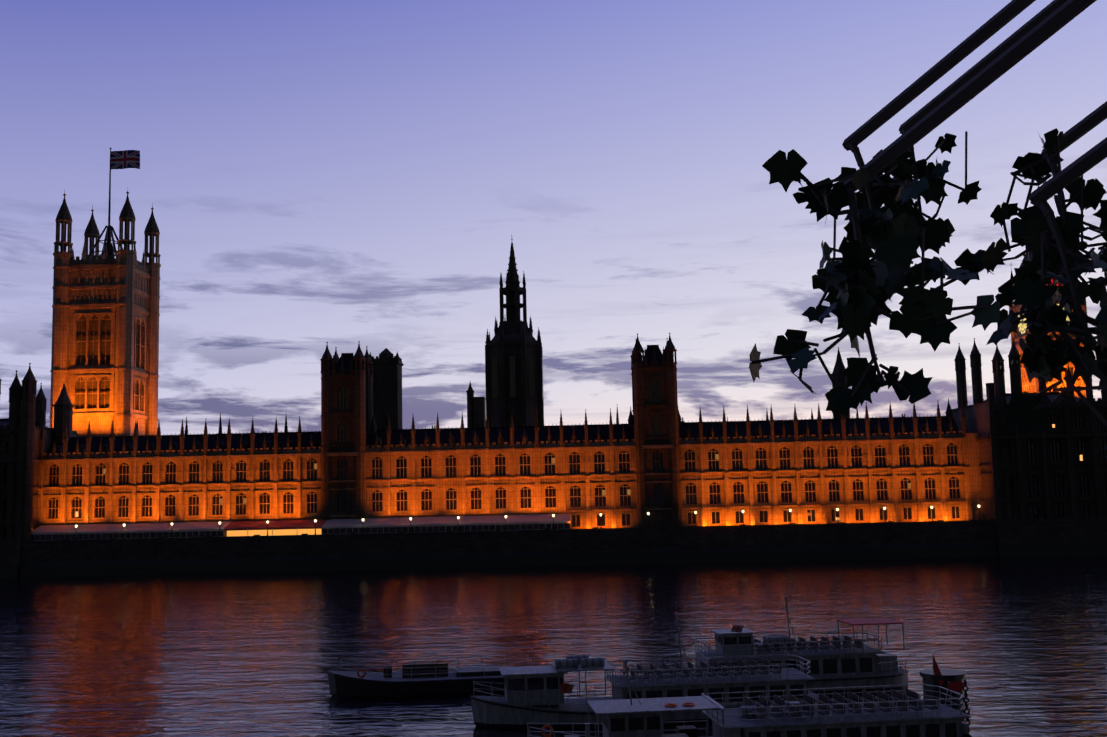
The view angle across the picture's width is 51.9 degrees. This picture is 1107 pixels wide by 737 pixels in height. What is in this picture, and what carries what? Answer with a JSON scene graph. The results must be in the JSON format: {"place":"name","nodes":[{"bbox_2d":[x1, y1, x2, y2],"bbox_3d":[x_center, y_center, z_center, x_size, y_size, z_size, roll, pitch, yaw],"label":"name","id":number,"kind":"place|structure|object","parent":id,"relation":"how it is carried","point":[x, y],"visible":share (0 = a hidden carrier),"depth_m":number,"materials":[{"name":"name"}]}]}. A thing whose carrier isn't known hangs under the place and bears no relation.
{"place":"outdoors","nodes":[
{"label":"outdoors","id":0,"kind":"place"},
{"bbox_2d":[0,555,1106,736],"bbox_3d":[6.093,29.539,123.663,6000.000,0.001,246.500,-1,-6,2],"label":"river water","id":1,"kind":"structure","parent":0,"point":[1021,642],"depth_m":131.72,"materials":[{"name":"blue liquid"}]},
{"bbox_2d":[327,655,531,698],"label":"boat","id":2,"kind":"object","parent":1,"relation":"on","point":[412,680],"visible":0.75,"depth_m":92.18,"materials":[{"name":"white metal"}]},
{"bbox_2d":[470,654,817,728],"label":"boat","id":3,"kind":"object","parent":1,"relation":"on","point":[533,694],"visible":0.79,"depth_m":79.72,"materials":[{"name":"white paint"}]},
{"bbox_2d":[527,659,971,736],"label":"trip boat","id":4,"kind":"object","parent":1,"relation":"on","point":[911,715],"visible":1,"depth_m":67.05,"materials":[{"name":"white paint"}]},
{"bbox_2d":[652,596,908,693],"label":"trip boat","id":5,"kind":"object","parent":1,"relation":"on","point":[836,663],"visible":0.71,"depth_m":90.02,"materials":[{"name":"white paint"}]},
{"bbox_2d":[920,653,970,731],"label":"stern","id":6,"kind":"object","parent":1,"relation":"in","point":[937,676],"visible":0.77,"depth_m":73.68,"materials":[{"name":"white paint"}]},
{"bbox_2d":[0,0,1106,434],"label":"sky","id":7,"kind":"structure","parent":0,"point":[341,174],"materials":[{"name":"blue"}]},
{"bbox_3d":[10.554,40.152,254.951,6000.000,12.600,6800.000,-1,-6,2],"label":"ground banks","id":8,"kind":"structure","parent":0,"visible":0},
{"bbox_2d":[0,147,1106,563],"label":"palace of westminster","id":9,"kind":"structure","parent":8,"relation":"on","point":[100,449],"depth_m":257.95,"materials":[{"name":"stone"}]},
{"bbox_2d":[111,150,139,168],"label":"union flag","id":10,"kind":"object","parent":9,"relation":"attached to","point":[124,159],"visible":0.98,"depth_m":339.70,"materials":[{"name":"multicoloured fabric"}]},
{"bbox_2d":[749,0,1106,457],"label":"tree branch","id":11,"kind":"object","parent":8,"relation":"on","point":[856,282],"visible":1,"depth_m":4.16,"materials":[{"name":"green plant"}]},
{"bbox_3d":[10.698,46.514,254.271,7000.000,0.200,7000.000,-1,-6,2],"label":"river bed","id":12,"kind":"structure","parent":0,"visible":0},
{"bbox_2d":[0,518,1106,577],"bbox_3d":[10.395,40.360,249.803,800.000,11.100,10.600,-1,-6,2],"label":"river wall","id":13,"kind":"structure","parent":12,"relation":"on","point":[740,543],"depth_m":246.18,"materials":[{"name":"stone"}]},
{"bbox_2d":[32,514,570,540],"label":"terrace marquees","id":14,"kind":"object","parent":13,"relation":"on","point":[300,527],"visible":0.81,"depth_m":251.73,"materials":[{"name":"grey fabric"}]},
{"bbox_2d":[75,504,979,539],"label":"terrace lamp posts","id":15,"kind":"object","parent":13,"relation":"on","point":[553,515],"visible":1,"depth_m":247.42,"materials":[{"name":"black metal"}]}
]}

